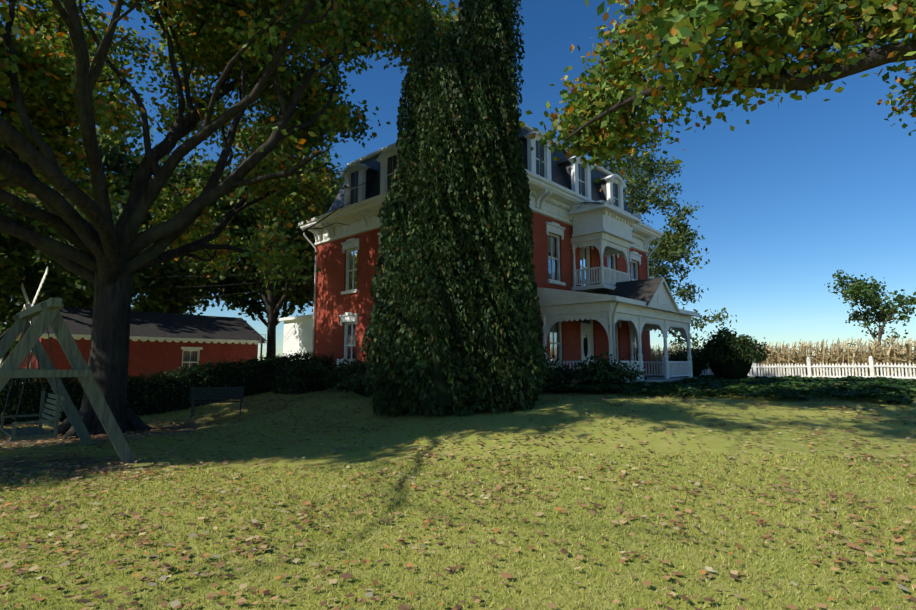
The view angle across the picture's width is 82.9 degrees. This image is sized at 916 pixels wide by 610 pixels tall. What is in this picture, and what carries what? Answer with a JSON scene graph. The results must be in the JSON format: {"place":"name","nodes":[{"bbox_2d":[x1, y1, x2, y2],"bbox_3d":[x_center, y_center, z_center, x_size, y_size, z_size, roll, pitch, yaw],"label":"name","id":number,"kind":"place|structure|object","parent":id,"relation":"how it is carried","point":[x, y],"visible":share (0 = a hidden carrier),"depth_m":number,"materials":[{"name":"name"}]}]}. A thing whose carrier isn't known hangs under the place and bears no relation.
{"place":"outdoors","nodes":[
{"label":"outdoors","id":0,"kind":"place"},
{"bbox_2d":[0,176,141,365],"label":"tree","id":1,"kind":"object","parent":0,"point":[87,194],"depth_m":39.92,"materials":[{"name":"green plant"}]},
{"bbox_2d":[317,354,334,369],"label":"hedge block","id":2,"kind":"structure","parent":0,"point":[327,360],"depth_m":23.98,"materials":[{"name":"green plant"}]},
{"bbox_2d":[0,363,915,609],"bbox_3d":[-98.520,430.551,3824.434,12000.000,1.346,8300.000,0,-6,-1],"label":"ground","id":3,"kind":"structure","parent":0,"point":[716,442],"depth_m":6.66,"materials":[{"name":"green plant"}]},
{"bbox_2d":[0,297,136,463],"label":"swing frame","id":4,"kind":"object","parent":3,"relation":"on","point":[47,311],"visible":0.96,"depth_m":8.98,"materials":[{"name":"grey wood"}]},
{"bbox_2d":[0,125,144,384],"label":"tree","id":5,"kind":"object","parent":3,"relation":"on","point":[27,195],"depth_m":31.92,"materials":[{"name":"green plant"}]},
{"bbox_2d":[0,188,189,352],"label":"tree","id":6,"kind":"object","parent":3,"relation":"on","point":[77,291],"depth_m":26.73,"materials":[{"name":"green plant"}]},
{"bbox_2d":[12,85,232,314],"bbox_3d":[-21.535,-3.436,36.837,12.828,19.348,19.326,0,-6,-1],"label":"tree","id":7,"kind":"object","parent":3,"relation":"on","point":[155,299],"depth_m":33.25,"materials":[{"name":"green plant"}]},
{"bbox_2d":[15,267,266,383],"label":"outbuilding","id":8,"kind":"structure","parent":3,"relation":"on","point":[160,342],"depth_m":25.13,"materials":[{"name":"brick"}]},
{"bbox_2d":[0,350,321,424],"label":"long hedge","id":9,"kind":"object","parent":3,"relation":"on","point":[220,367],"depth_m":19.06,"materials":[{"name":"green plant"}]},
{"bbox_2d":[189,386,243,417],"bbox_3d":[-7.436,2.974,16.029,1.500,0.920,0.545,3,-7,-21],"label":"bench","id":10,"kind":"object","parent":3,"relation":"on","point":[236,391],"visible":1,"depth_m":15.85,"materials":[{"name":"grey wood"}]},
{"bbox_2d":[0,0,460,439],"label":"oak","id":11,"kind":"object","parent":3,"relation":"on","point":[40,49],"depth_m":15.41,"materials":[{"name":"plant"}]},
{"bbox_2d":[143,141,342,357],"bbox_3d":[-12.616,-2.982,35.072,13.880,17.167,12.814,0,-6,-1],"label":"tree","id":12,"kind":"object","parent":3,"relation":"on","point":[246,218],"depth_m":33.34,"materials":[{"name":"green plant"}]},
{"bbox_2d":[258,334,265,359],"bbox_3d":[-9.639,2.815,25.370,0.323,2.760,0.340,-1,-6,7],"label":"bell post","id":13,"kind":"object","parent":3,"relation":"on","point":[261,341],"visible":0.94,"depth_m":25.41,"materials":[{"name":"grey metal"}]},
{"bbox_2d":[190,146,344,326],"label":"tree","id":14,"kind":"object","parent":3,"relation":"on","point":[237,300],"depth_m":44.19,"materials":[{"name":"green plant"}]},
{"bbox_2d":[243,354,292,392],"bbox_3d":[-8.370,3.040,22.739,2.525,1.756,2.012,-6,-9,41],"label":"hedge","id":15,"kind":"object","parent":3,"relation":"on","point":[267,380],"depth_m":21.79,"materials":[{"name":"green plant"}]},
{"bbox_2d":[271,358,330,394],"bbox_3d":[-6.448,2.926,21.074,2.361,1.518,1.864,-6,-9,43],"label":"hedge","id":16,"kind":"object","parent":3,"relation":"on","point":[300,365],"depth_m":20.57,"materials":[{"name":"green plant"}]},
{"bbox_2d":[293,285,313,303],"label":"tree","id":17,"kind":"object","parent":3,"relation":"on","point":[305,295],"depth_m":42.05,"materials":[{"name":"green plant"}]},
{"bbox_2d":[287,155,343,306],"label":"tree","id":18,"kind":"object","parent":3,"relation":"on","point":[342,178],"depth_m":45.46,"materials":[{"name":"green plant"}]},
{"bbox_2d":[317,356,358,390],"bbox_3d":[-4.196,2.706,20.331,2.673,1.384,2.410,0,-6,-1],"label":"shrub","id":19,"kind":"object","parent":3,"relation":"on","point":[330,374],"depth_m":19.92,"materials":[{"name":"green plant"}]},
{"bbox_2d":[330,372,371,395],"bbox_3d":[-3.008,2.621,17.699,2.557,1.014,2.162,0,-6,-1],"label":"shrub","id":20,"kind":"object","parent":3,"relation":"on","point":[352,379],"depth_m":17.19,"materials":[{"name":"green plant"}]},
{"bbox_2d":[335,354,369,381],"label":"shrub","id":21,"kind":"object","parent":3,"relation":"on","point":[359,367],"depth_m":18.66,"materials":[{"name":"green plant"}]},
{"bbox_2d":[360,0,548,417],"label":"arborvitae","id":22,"kind":"object","parent":3,"relation":"on","point":[458,69],"depth_m":12.78,"materials":[{"name":"green plant"}]},
{"bbox_2d":[0,388,915,609],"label":"fallen leaves","id":23,"kind":"object","parent":3,"relation":"on","point":[174,604],"visible":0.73,"depth_m":6.46,"materials":[{"name":"brown plant"}]},
{"bbox_2d":[279,120,700,383],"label":"house","id":24,"kind":"structure","parent":3,"relation":"on","point":[599,291],"depth_m":22.56,"materials":[{"name":"brick"}]},
{"bbox_2d":[16,267,314,298],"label":"wires","id":25,"kind":"object","parent":24,"relation":"attached to","point":[218,285],"visible":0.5,"depth_m":26.62,"materials":[{"name":"black"}]},
{"bbox_2d":[540,355,584,391],"bbox_3d":[2.985,2.278,17.206,2.696,1.252,2.569,0,-6,-1],"label":"porch shrub","id":26,"kind":"object","parent":3,"relation":"on","point":[558,368],"depth_m":16.56,"materials":[{"name":"green plant"}]},
{"bbox_2d":[567,349,646,391],"bbox_3d":[4.736,2.129,16.845,2.564,1.444,2.399,0,-6,-1],"label":"porch shrub","id":27,"kind":"object","parent":3,"relation":"on","point":[623,372],"depth_m":16.27,"materials":[{"name":"green plant"}]},
{"bbox_2d":[325,375,915,403],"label":"ivy ground cover","id":28,"kind":"object","parent":3,"relation":"on","point":[897,391],"visible":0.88,"depth_m":16.36,"materials":[{"name":"green plant"}]},
{"bbox_2d":[589,107,736,356],"bbox_3d":[12.831,-4.635,38.411,13.041,19.915,12.338,0,-6,-1],"label":"tree","id":29,"kind":"object","parent":3,"relation":"on","point":[676,242],"depth_m":36.35,"materials":[{"name":"green plant"}]},
{"bbox_2d":[660,347,709,376],"bbox_3d":[12.245,3.144,27.982,3.059,1.899,2.892,0,-6,-1],"label":"shrub","id":30,"kind":"object","parent":3,"relation":"on","point":[679,354],"depth_m":27.35,"materials":[{"name":"green plant"}]},
{"bbox_2d":[691,324,770,378],"bbox_3d":[13.122,2.313,24.886,3.494,2.932,3.291,0,-6,-1],"label":"shrub","id":31,"kind":"object","parent":3,"relation":"on","point":[756,355],"depth_m":24.34,"materials":[{"name":"green plant"}]},
{"bbox_2d":[650,336,915,378],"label":"corn field","id":32,"kind":"structure","parent":3,"relation":"on","point":[815,367],"depth_m":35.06,"materials":[{"name":"beige plant"}]},
{"bbox_2d":[661,356,915,378],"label":"picket fence","id":33,"kind":"object","parent":3,"relation":"on","point":[871,365],"visible":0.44,"depth_m":25.34,"materials":[{"name":"white paint"}]},
{"bbox_2d":[824,270,915,348],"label":"tree","id":34,"kind":"object","parent":3,"relation":"on","point":[859,288],"depth_m":38.63,"materials":[{"name":"green plant"}]},
{"bbox_2d":[0,0,915,362],"label":"sky","id":35,"kind":"structure","parent":0,"point":[808,190],"materials":[{"name":"blue"}]},
{"bbox_2d":[519,0,915,191],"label":"tree","id":36,"kind":"object","parent":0,"point":[676,25],"depth_m":9.38,"materials":[{"name":"green plant"}]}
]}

